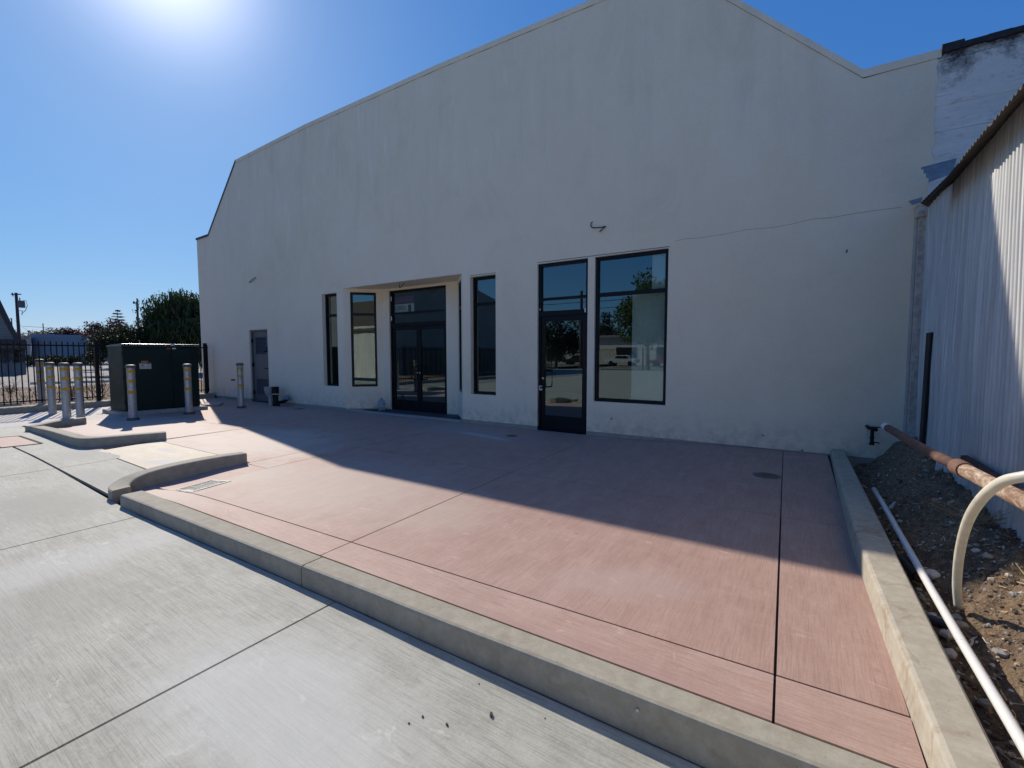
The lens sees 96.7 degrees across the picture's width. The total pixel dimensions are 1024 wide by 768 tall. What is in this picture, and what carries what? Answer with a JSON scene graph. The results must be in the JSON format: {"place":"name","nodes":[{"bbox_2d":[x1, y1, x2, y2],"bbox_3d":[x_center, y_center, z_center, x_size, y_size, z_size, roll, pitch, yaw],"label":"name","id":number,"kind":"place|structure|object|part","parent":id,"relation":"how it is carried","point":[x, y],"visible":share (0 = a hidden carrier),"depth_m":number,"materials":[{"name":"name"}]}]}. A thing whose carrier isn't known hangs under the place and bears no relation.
{"place":"outdoors","nodes":[
{"label":"outdoors","id":0,"kind":"place"},
{"bbox_2d":[60,471,119,504],"bbox_3d":[-16.563,1.749,-2.693,31.500,0.190,27.440,2,4,33],"label":"parking lot bed","id":1,"kind":"object","parent":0,"point":[102,494],"depth_m":5.22,"materials":[{"name":"grey concrete"}]},
{"bbox_2d":[0,362,202,391],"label":"road","id":2,"kind":"structure","parent":0,"point":[31,377],"depth_m":30.78,"materials":[{"name":"grey asphalt"}]},
{"bbox_2d":[0,301,25,374],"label":"gabled house","id":3,"kind":"structure","parent":2,"relation":"on","point":[8,334],"depth_m":33.80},
{"bbox_2d":[26,354,36,365],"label":"hedge","id":4,"kind":"object","parent":2,"relation":"on","point":[30,361],"visible":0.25,"depth_m":61.16,"materials":[{"name":"green plant"}]},
{"bbox_2d":[30,355,56,365],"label":"hedge","id":5,"kind":"object","parent":2,"relation":"on","point":[37,357],"visible":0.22,"depth_m":61.35,"materials":[{"name":"green plant"}]},
{"bbox_2d":[44,355,61,365],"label":"hedge","id":6,"kind":"object","parent":2,"relation":"on","point":[54,358],"visible":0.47,"depth_m":61.03,"materials":[{"name":"green plant"}]},
{"bbox_2d":[21,330,107,361],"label":"long hall","id":7,"kind":"structure","parent":2,"relation":"on","point":[52,338],"depth_m":70.00,"materials":[{"name":"blue metal"}]},
{"bbox_2d":[26,365,108,384],"bbox_3d":[-41.889,-1.275,42.025,8.799,0.120,53.674,-3,5,-40],"label":"kerb line","id":8,"kind":"object","parent":2,"relation":"on","point":[56,382],"visible":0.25,"depth_m":23.81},
{"bbox_2d":[59,355,75,364],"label":"hedge","id":9,"kind":"object","parent":2,"relation":"on","point":[66,359],"visible":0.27,"depth_m":60.95,"materials":[{"name":"green plant"}]},
{"bbox_2d":[69,355,88,364],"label":"hedge","id":10,"kind":"object","parent":2,"relation":"on","point":[77,359],"visible":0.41,"depth_m":61.01,"materials":[{"name":"green plant"}]},
{"bbox_2d":[0,379,202,405],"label":"dirt verge","id":11,"kind":"structure","parent":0,"point":[27,393],"depth_m":16.14,"materials":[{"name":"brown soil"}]},
{"bbox_2d":[0,375,19,392],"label":"dry weed","id":12,"kind":"object","parent":11,"relation":"on","point":[13,387],"visible":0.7,"depth_m":16.68,"materials":[{"name":"brown plant"}]},
{"bbox_2d":[0,402,21,406],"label":"valve box","id":13,"kind":"object","parent":11,"relation":"on","point":[9,405],"visible":0.61,"depth_m":11.49,"materials":[{"name":"concrete"}]},
{"bbox_2d":[71,364,109,398],"bbox_3d":[-12.953,-0.105,14.367,1.083,1.186,0.957,0,4,3],"label":"dry weed","id":14,"kind":"object","parent":11,"relation":"on","point":[100,385],"visible":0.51,"depth_m":14.32,"materials":[{"name":"brown plant"}]},
{"bbox_2d":[100,441,215,468],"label":"ramp","id":15,"kind":"structure","parent":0,"point":[150,455],"depth_m":6.63,"materials":[{"name":"beige concrete"}]},
{"bbox_2d":[0,406,462,427],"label":"path","id":16,"kind":"structure","parent":0,"point":[21,419],"depth_m":10.56,"materials":[{"name":"grey concrete"}]},
{"bbox_2d":[44,362,56,413],"bbox_3d":[-11.118,0.126,10.988,0.184,1.302,0.184,0,4,2],"label":"bollard","id":17,"kind":"object","parent":16,"relation":"on","point":[51,387],"visible":0.95,"depth_m":10.94,"materials":[{"name":"metal"}]},
{"bbox_2d":[58,363,71,417],"bbox_3d":[-10.157,0.165,10.358,0.184,1.302,0.184,-3,5,-42],"label":"bollard","id":18,"kind":"object","parent":16,"relation":"on","point":[65,389],"visible":0.97,"depth_m":10.31,"materials":[{"name":"metal"}]},
{"bbox_2d":[72,363,84,417],"bbox_3d":[-9.847,0.165,10.361,0.184,1.302,0.184,2,4,33],"label":"bollard","id":19,"kind":"object","parent":16,"relation":"on","point":[79,388],"visible":0.98,"depth_m":10.31,"materials":[{"name":"metal"}]},
{"bbox_2d":[102,344,207,415],"bbox_3d":[-9.022,-0.135,11.514,1.210,1.750,1.905,3,5,40],"label":"transformer cabinet","id":20,"kind":"object","parent":16,"relation":"on","point":[159,374],"visible":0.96,"depth_m":11.12,"materials":[{"name":"metal"}]},
{"bbox_3d":[-8.804,-0.134,11.038,0.030,1.490,0.936,3,5,40],"label":"cabinet door","id":21,"kind":"part","parent":20,"relation":"part of","materials":[{"name":"green metal"}]},
{"bbox_3d":[-8.318,-0.172,11.620,0.030,1.490,0.558,3,5,40],"label":"cabinet door","id":22,"kind":"part","parent":20,"relation":"part of","materials":[{"name":"green metal"}]},
{"bbox_2d":[0,426,700,767],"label":"parking lot","id":23,"kind":"structure","parent":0,"point":[129,639],"depth_m":2.25,"materials":[{"name":"grey concrete"}]},
{"bbox_2d":[0,436,41,447],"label":"pavement patch","id":24,"kind":"object","parent":23,"relation":"on","point":[10,441],"visible":1,"depth_m":7.53,"materials":[{"name":"pink concrete"}]},
{"bbox_2d":[137,514,704,767],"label":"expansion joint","id":25,"kind":"object","parent":23,"relation":"on","point":[465,660],"visible":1,"depth_m":2.26,"materials":[{"name":"grey concrete"}]},
{"bbox_2d":[27,398,908,717],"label":"pavement","id":26,"kind":"structure","parent":0,"point":[675,542],"depth_m":4.00,"materials":[{"name":"pink concrete"}]},
{"bbox_2d":[125,365,139,420],"bbox_3d":[-8.299,0.210,9.943,0.230,1.262,0.230,2,4,33],"label":"bollard","id":27,"kind":"object","parent":26,"relation":"on","point":[131,392],"visible":0.87,"depth_m":9.89,"materials":[{"name":"metal"}]},
{"bbox_2d":[182,364,194,414],"bbox_3d":[-7.792,0.144,10.958,0.230,1.262,0.230,-2,4,-25],"label":"bollard","id":28,"kind":"object","parent":26,"relation":"on","point":[188,389],"visible":0.91,"depth_m":10.90,"materials":[{"name":"metal"}]},
{"bbox_2d":[202,402,222,405],"bbox_3d":[-8.522,0.586,12.929,0.474,0.070,0.859,-2,4,-23],"label":"concrete pad","id":29,"kind":"object","parent":26,"relation":"on","point":[212,403],"visible":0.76,"depth_m":12.90,"materials":[{"name":"grey concrete"}]},
{"bbox_2d":[236,363,245,407],"bbox_3d":[-7.280,0.063,12.219,0.230,1.262,0.230,0,4,8],"label":"bollard","id":30,"kind":"object","parent":26,"relation":"on","point":[240,385],"visible":0.94,"depth_m":12.16,"materials":[{"name":"metal"}]},
{"bbox_2d":[264,386,273,404],"bbox_3d":[-6.828,0.338,12.899,0.400,0.525,0.270,2,4,33],"label":"capped riser","id":31,"kind":"object","parent":26,"relation":"on","point":[267,390],"visible":0.62,"depth_m":12.86,"materials":[{"name":"grey plastic"}]},
{"bbox_2d":[271,386,290,405],"bbox_3d":[-6.422,0.344,12.678,0.525,0.540,0.209,0,4,6],"label":"black riser","id":32,"kind":"object","parent":26,"relation":"on","point":[275,393],"visible":1,"depth_m":12.62,"materials":[{"name":"metal"}]},
{"bbox_2d":[378,397,384,410],"bbox_3d":[-3.290,0.511,11.488,0.183,0.345,0.183,2,4,33],"label":"water jug","id":33,"kind":"object","parent":26,"relation":"on","point":[381,404],"visible":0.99,"depth_m":11.42,"materials":[{"name":"clear plastic"}]},
{"bbox_2d":[752,472,782,478],"bbox_3d":[2.971,1.063,5.302,0.307,0.021,0.307,2,4,33],"label":"cleanout cover","id":34,"kind":"object","parent":26,"relation":"on","point":[766,475],"visible":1,"depth_m":5.28,"materials":[{"name":"grey metal"}]},
{"bbox_2d":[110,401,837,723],"bbox_3d":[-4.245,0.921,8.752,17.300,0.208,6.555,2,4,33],"label":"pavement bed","id":35,"kind":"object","parent":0,"point":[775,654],"visible":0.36,"depth_m":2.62,"materials":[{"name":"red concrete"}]},
{"bbox_2d":[0,0,1023,335],"label":"sky","id":36,"kind":"structure","parent":0,"point":[124,124],"materials":[{"name":"blue"}]},
{"bbox_2d":[136,463,925,767],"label":"pavement","id":37,"kind":"structure","parent":0,"point":[884,737],"depth_m":2.21,"materials":[{"name":"pink concrete"}]},
{"bbox_2d":[176,480,229,491],"bbox_3d":[-3.435,1.137,5.056,0.386,0.054,0.469,1,4,22],"label":"floor drain","id":38,"kind":"object","parent":37,"relation":"on","point":[203,485],"visible":0.99,"depth_m":5.07,"materials":[{"name":"metal"}]},
{"bbox_2d":[853,436,1023,767],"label":"soil","id":39,"kind":"structure","parent":0,"point":[937,561],"depth_m":2.84,"materials":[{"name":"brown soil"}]},
{"bbox_2d":[879,501,895,511],"bbox_3d":[3.315,1.073,3.978,0.191,0.060,0.085,-1,4,-12],"label":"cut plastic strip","id":40,"kind":"object","parent":39,"relation":"on","point":[892,504],"visible":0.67,"depth_m":4.00,"materials":[{"name":"grey plastic"}]},
{"bbox_2d":[886,525,922,551],"bbox_3d":[2.998,1.161,3.403,0.272,0.085,0.381,0,4,-6],"label":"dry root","id":41,"kind":"object","parent":39,"relation":"on","point":[909,540],"visible":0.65,"depth_m":3.46,"materials":[{"name":"brown plant"}]},
{"bbox_2d":[897,554,921,582],"bbox_3d":[2.610,1.203,2.984,0.070,0.078,0.305,2,4,25],"label":"drain pipe","id":42,"kind":"object","parent":39,"relation":"on","point":[907,565],"visible":0.67,"depth_m":2.95,"materials":[{"name":"black plastic"}]},
{"bbox_2d":[919,332,932,443],"bbox_3d":[4.668,0.130,5.154,0.035,1.410,0.280,2,4,33],"label":"dark board","id":43,"kind":"object","parent":39,"relation":"on","point":[927,361],"visible":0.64,"depth_m":5.09,"materials":[{"name":"black wood"}]},
{"bbox_2d":[924,569,940,579],"bbox_3d":[2.695,1.226,2.923,0.097,0.072,0.108,2,4,33],"label":"stone","id":44,"kind":"object","parent":39,"relation":"on","point":[933,574],"visible":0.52,"depth_m":2.90,"materials":[{"name":"grey stone"}]},
{"bbox_2d":[904,532,967,554],"bbox_3d":[2.983,1.077,3.075,0.424,0.070,0.320,0,4,5],"label":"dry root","id":45,"kind":"object","parent":39,"relation":"on","point":[953,546],"visible":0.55,"depth_m":3.13,"materials":[{"name":"brown plant"}]},
{"bbox_2d":[932,626,939,636],"bbox_3d":[2.252,1.301,2.384,0.099,0.077,0.087,-2,4,-30],"label":"stone","id":46,"kind":"object","parent":39,"relation":"on","point":[936,630],"visible":0.14,"depth_m":2.37,"materials":[{"name":"stone"}]},
{"bbox_2d":[926,613,948,629],"bbox_3d":[2.199,1.232,2.357,0.056,0.069,0.103,-2,4,-25],"label":"stone","id":47,"kind":"object","parent":39,"relation":"on","point":[937,622],"visible":0.52,"depth_m":2.34,"materials":[{"name":"stone"}]},
{"bbox_2d":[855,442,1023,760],"bbox_3d":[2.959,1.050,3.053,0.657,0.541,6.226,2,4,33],"label":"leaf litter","id":48,"kind":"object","parent":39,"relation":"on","point":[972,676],"visible":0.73,"depth_m":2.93,"materials":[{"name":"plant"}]},
{"bbox_2d":[939,629,954,639],"bbox_3d":[2.208,1.266,2.305,0.071,0.049,0.073,2,4,33],"label":"stone","id":49,"kind":"object","parent":39,"relation":"on","point":[945,633],"visible":0.66,"depth_m":2.29,"materials":[{"name":"grey stone"}]},
{"bbox_2d":[871,487,1023,758],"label":"white pipe","id":50,"kind":"object","parent":39,"relation":"on","point":[1010,722],"visible":1,"depth_m":2.06,"materials":[{"name":"plastic"}]},
{"bbox_2d":[944,648,957,659],"bbox_3d":[2.122,1.307,2.204,0.052,0.059,0.046,-1,4,-16],"label":"stone","id":51,"kind":"object","parent":39,"relation":"on","point":[951,653],"visible":0.84,"depth_m":2.19,"materials":[{"name":"grey stone"}]},
{"bbox_2d":[880,422,1023,510],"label":"rusty pipe","id":52,"kind":"object","parent":39,"relation":"on","point":[1010,494],"visible":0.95,"depth_m":2.59,"materials":[{"name":"brown metal"}]},
{"bbox_2d":[952,613,962,619],"bbox_3d":[2.407,1.263,2.462,0.041,0.040,0.062,2,4,33],"label":"stone","id":53,"kind":"object","parent":39,"relation":"on","point":[956,616],"visible":0.7,"depth_m":2.45,"materials":[{"name":"grey stone"}]},
{"bbox_2d":[955,620,969,628],"bbox_3d":[2.350,1.260,2.382,0.059,0.038,0.057,2,4,33],"label":"stone","id":54,"kind":"object","parent":39,"relation":"on","point":[961,624],"visible":0.73,"depth_m":2.37,"materials":[{"name":"grey stone"}]},
{"bbox_2d":[921,490,1011,525],"bbox_3d":[3.194,0.855,3.125,0.591,0.254,0.564,-1,4,-10],"label":"dry weed","id":55,"kind":"object","parent":39,"relation":"on","point":[984,522],"visible":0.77,"depth_m":3.15,"materials":[{"name":"brown plant"}]},
{"bbox_2d":[952,471,1023,609],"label":"bent conduit","id":56,"kind":"object","parent":39,"relation":"on","point":[985,494],"visible":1,"depth_m":2.03,"materials":[{"name":"beige plastic"}]},
{"label":"ground","id":57,"kind":"structure","parent":0,"visible":0},
{"bbox_2d":[11,293,27,339],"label":"utility pole","id":58,"kind":"object","parent":57,"relation":"on","point":[19,303],"visible":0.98,"depth_m":51.58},
{"bbox_2d":[15,330,46,337],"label":"pale tree","id":59,"kind":"object","parent":57,"relation":"on","point":[30,333],"visible":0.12,"depth_m":75.10,"materials":[{"name":"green plant"}]},
{"bbox_2d":[25,417,86,431],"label":"kerb","id":60,"kind":"structure","parent":57,"relation":"on","point":[67,422],"depth_m":9.02,"materials":[{"name":"concrete"}]},
{"bbox_2d":[42,326,82,334],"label":"plum tree","id":61,"kind":"object","parent":57,"relation":"on","point":[69,331],"visible":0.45,"depth_m":81.39,"materials":[{"name":"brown plant"}]},
{"bbox_2d":[86,344,102,368],"bbox_3d":[-36.616,-2.232,39.914,1.673,2.892,1.406,2,4,33],"label":"leafy tree","id":62,"kind":"object","parent":57,"relation":"on","point":[93,359],"visible":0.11,"depth_m":39.57,"materials":[{"name":"green plant"}]},
{"bbox_2d":[31,426,166,447],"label":"curved kerb","id":63,"kind":"structure","parent":57,"relation":"on","point":[69,438],"depth_m":7.38,"materials":[{"name":"concrete"}]},
{"bbox_2d":[78,317,126,347],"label":"plum tree","id":64,"kind":"object","parent":57,"relation":"on","point":[111,325],"visible":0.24,"depth_m":46.94,"materials":[{"name":"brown plant"}]},
{"bbox_2d":[0,393,214,414],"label":"fence kerb","id":65,"kind":"structure","parent":57,"relation":"on","point":[31,408],"depth_m":11.57,"materials":[{"name":"concrete"}]},
{"bbox_2d":[34,359,45,404],"bbox_3d":[-12.179,-0.033,11.771,0.184,1.224,0.184,2,4,23],"label":"bollard","id":66,"kind":"object","parent":65,"relation":"on","point":[36,361],"visible":0.87,"depth_m":11.72,"materials":[{"name":"metal"}]},
{"bbox_2d":[0,340,103,404],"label":"iron fence","id":67,"kind":"object","parent":65,"relation":"on","point":[95,346],"visible":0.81,"depth_m":11.88,"materials":[{"name":"black metal"}]},
{"bbox_2d":[105,343,209,396],"bbox_3d":[-10.775,-0.450,14.020,0.090,1.662,2.708,2,4,28],"label":"iron fence","id":68,"kind":"object","parent":65,"relation":"on","point":[206,369],"visible":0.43,"depth_m":15.09,"materials":[{"name":"black metal"}]},
{"bbox_2d":[77,324,148,365],"bbox_3d":[-28.303,-2.451,33.128,4.476,4.183,4.702,2,4,33],"label":"round bush","id":69,"kind":"object","parent":57,"relation":"on","point":[121,335],"visible":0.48,"depth_m":32.03,"materials":[{"name":"green plant"}]},
{"bbox_2d":[106,310,129,326],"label":"fir tree","id":70,"kind":"object","parent":57,"relation":"on","point":[117,314],"visible":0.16,"depth_m":51.65,"materials":[{"name":"green plant"}]},
{"bbox_2d":[133,298,138,321],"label":"utility pole","id":71,"kind":"object","parent":57,"relation":"on","point":[134,302],"visible":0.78,"depth_m":45.63,"materials":[{"name":"brown wood"}]},
{"bbox_2d":[131,316,176,343],"bbox_3d":[-26.278,-2.726,33.726,4.046,4.650,3.552,2,4,33],"label":"leafy tree","id":72,"kind":"object","parent":57,"relation":"on","point":[149,340],"visible":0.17,"depth_m":32.89,"materials":[{"name":"green plant"}]},
{"bbox_2d":[132,288,201,369],"bbox_3d":[-25.308,-3.875,36.190,7.077,7.008,7.830,1,4,13],"label":"weeping tree","id":73,"kind":"object","parent":57,"relation":"on","point":[180,312],"visible":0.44,"depth_m":33.73,"materials":[{"name":"green plant"}]},
{"bbox_2d":[108,452,246,503],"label":"curved kerb","id":74,"kind":"structure","parent":57,"relation":"on","point":[135,481],"depth_m":5.45,"materials":[{"name":"concrete"}]},
{"bbox_2d":[120,491,321,585],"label":"kerb","id":75,"kind":"structure","parent":57,"relation":"on","point":[281,559],"depth_m":3.65,"materials":[{"name":"concrete"}]},
{"bbox_2d":[196,0,941,466],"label":"commercial building","id":76,"kind":"structure","parent":57,"relation":"on","point":[758,178],"depth_m":7.84,"materials":[{"name":"paint"}]},
{"bbox_2d":[251,331,268,401],"bbox_3d":[-7.579,-0.524,13.764,0.916,2.106,0.117,2,4,33],"label":"service door","id":77,"kind":"structure","parent":76,"relation":"in","point":[260,342],"depth_m":13.81,"materials":[{"name":"grey paint"}]},
{"bbox_2d":[325,294,338,385],"bbox_3d":[-4.643,-1.146,11.925,0.610,2.393,0.070,2,4,33],"label":"window frame","id":78,"kind":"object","parent":76,"relation":"in","point":[327,296],"depth_m":12.04,"materials":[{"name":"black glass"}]},
{"bbox_2d":[350,292,377,386],"bbox_3d":[-3.783,-1.130,11.659,0.630,2.393,0.070,-1,4,-12],"label":"window","id":79,"kind":"structure","parent":76,"relation":"in","point":[351,293],"depth_m":11.62,"materials":[{"name":"black glass"}]},
{"bbox_2d":[395,295,413,312],"bbox_3d":[-2.867,-2.017,11.579,1.027,0.406,0.016,2,4,33],"label":"window sign","id":80,"kind":"object","parent":76,"relation":"attached to","point":[404,303],"visible":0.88,"depth_m":11.47,"materials":[{"name":"white paper"}]},
{"bbox_2d":[393,326,419,411],"bbox_3d":[-2.683,-0.380,11.395,0.887,2.106,0.158,2,4,33],"label":"door leaf","id":81,"kind":"structure","parent":76,"relation":"in","point":[399,404],"depth_m":11.47,"materials":[{"name":"black metal"}]},
{"bbox_2d":[418,325,446,413],"bbox_3d":[-1.928,-0.350,10.914,0.887,2.106,0.158,2,4,33],"label":"door leaf","id":82,"kind":"structure","parent":76,"relation":"in","point":[425,406],"depth_m":11.02,"materials":[{"name":"black metal"}]},
{"bbox_2d":[459,281,461,391],"bbox_3d":[-1.083,-1.022,9.944,0.498,2.393,0.492,2,4,33],"label":"window","id":83,"kind":"structure","parent":76,"relation":"in","point":[460,335],"depth_m":10.18,"materials":[{"name":"black glass"}]},
{"bbox_2d":[473,275,495,394],"bbox_3d":[-0.514,-0.981,9.291,0.630,2.393,0.070,2,4,33],"label":"window","id":84,"kind":"structure","parent":76,"relation":"in","point":[475,304],"depth_m":9.40,"materials":[{"name":"black metal"}]},
{"bbox_2d":[541,315,585,432],"bbox_3d":[0.911,-0.185,8.302,0.894,2.106,0.158,2,4,33],"label":"door leaf","id":85,"kind":"structure","parent":76,"relation":"in","point":[551,422],"depth_m":8.38,"materials":[{"name":"black metal"}]},
{"bbox_2d":[590,222,605,231],"bbox_3d":[1.463,-2.673,7.722,0.274,0.211,0.066,2,4,33],"label":"cable stub","id":86,"kind":"object","parent":76,"relation":"attached to","point":[603,227],"visible":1,"depth_m":7.69,"materials":[{"name":"black metal"}]},
{"bbox_2d":[595,249,668,404],"bbox_3d":[1.988,-0.921,7.633,1.232,2.486,0.070,2,4,33],"label":"window","id":87,"kind":"structure","parent":76,"relation":"in","point":[660,290],"depth_m":7.63,"materials":[{"name":"black metal"}]},
{"bbox_2d":[631,253,665,400],"bbox_3d":[2.373,-0.734,7.553,0.770,3.270,0.030,2,4,33],"label":"drywall board","id":88,"kind":"object","parent":76,"relation":"attached to","point":[648,311],"visible":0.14,"depth_m":7.59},
{"bbox_2d":[865,425,883,444],"bbox_3d":[4.573,0.648,5.801,0.118,0.242,0.304,0,4,5],"label":"wall faucet","id":89,"kind":"object","parent":76,"relation":"attached to","point":[872,429],"depth_m":5.75,"materials":[{"name":"black metal"}]},
{"bbox_2d":[302,557,891,767],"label":"kerb","id":90,"kind":"structure","parent":57,"relation":"on","point":[701,731],"depth_m":2.02,"materials":[{"name":"concrete"}]},
{"bbox_2d":[830,449,884,543],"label":"kerb","id":91,"kind":"structure","parent":57,"relation":"on","point":[858,509],"depth_m":4.11,"materials":[{"name":"concrete"}]},
{"bbox_2d":[851,526,1002,767],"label":"kerb","id":92,"kind":"structure","parent":57,"relation":"on","point":[949,730],"depth_m":1.87,"materials":[{"name":"concrete"}]},
{"bbox_2d":[903,83,1023,541],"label":"metal shed","id":93,"kind":"structure","parent":57,"relation":"on","point":[966,306],"depth_m":3.71,"materials":[{"name":"paint"}]},
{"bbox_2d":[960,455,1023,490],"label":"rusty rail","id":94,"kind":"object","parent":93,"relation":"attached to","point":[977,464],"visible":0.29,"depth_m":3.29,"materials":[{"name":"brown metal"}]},
{"bbox_2d":[927,25,1023,195],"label":"old concrete wall","id":95,"kind":"structure","parent":57,"relation":"on","point":[980,82],"depth_m":5.25,"materials":[{"name":"white concrete"}]}
]}

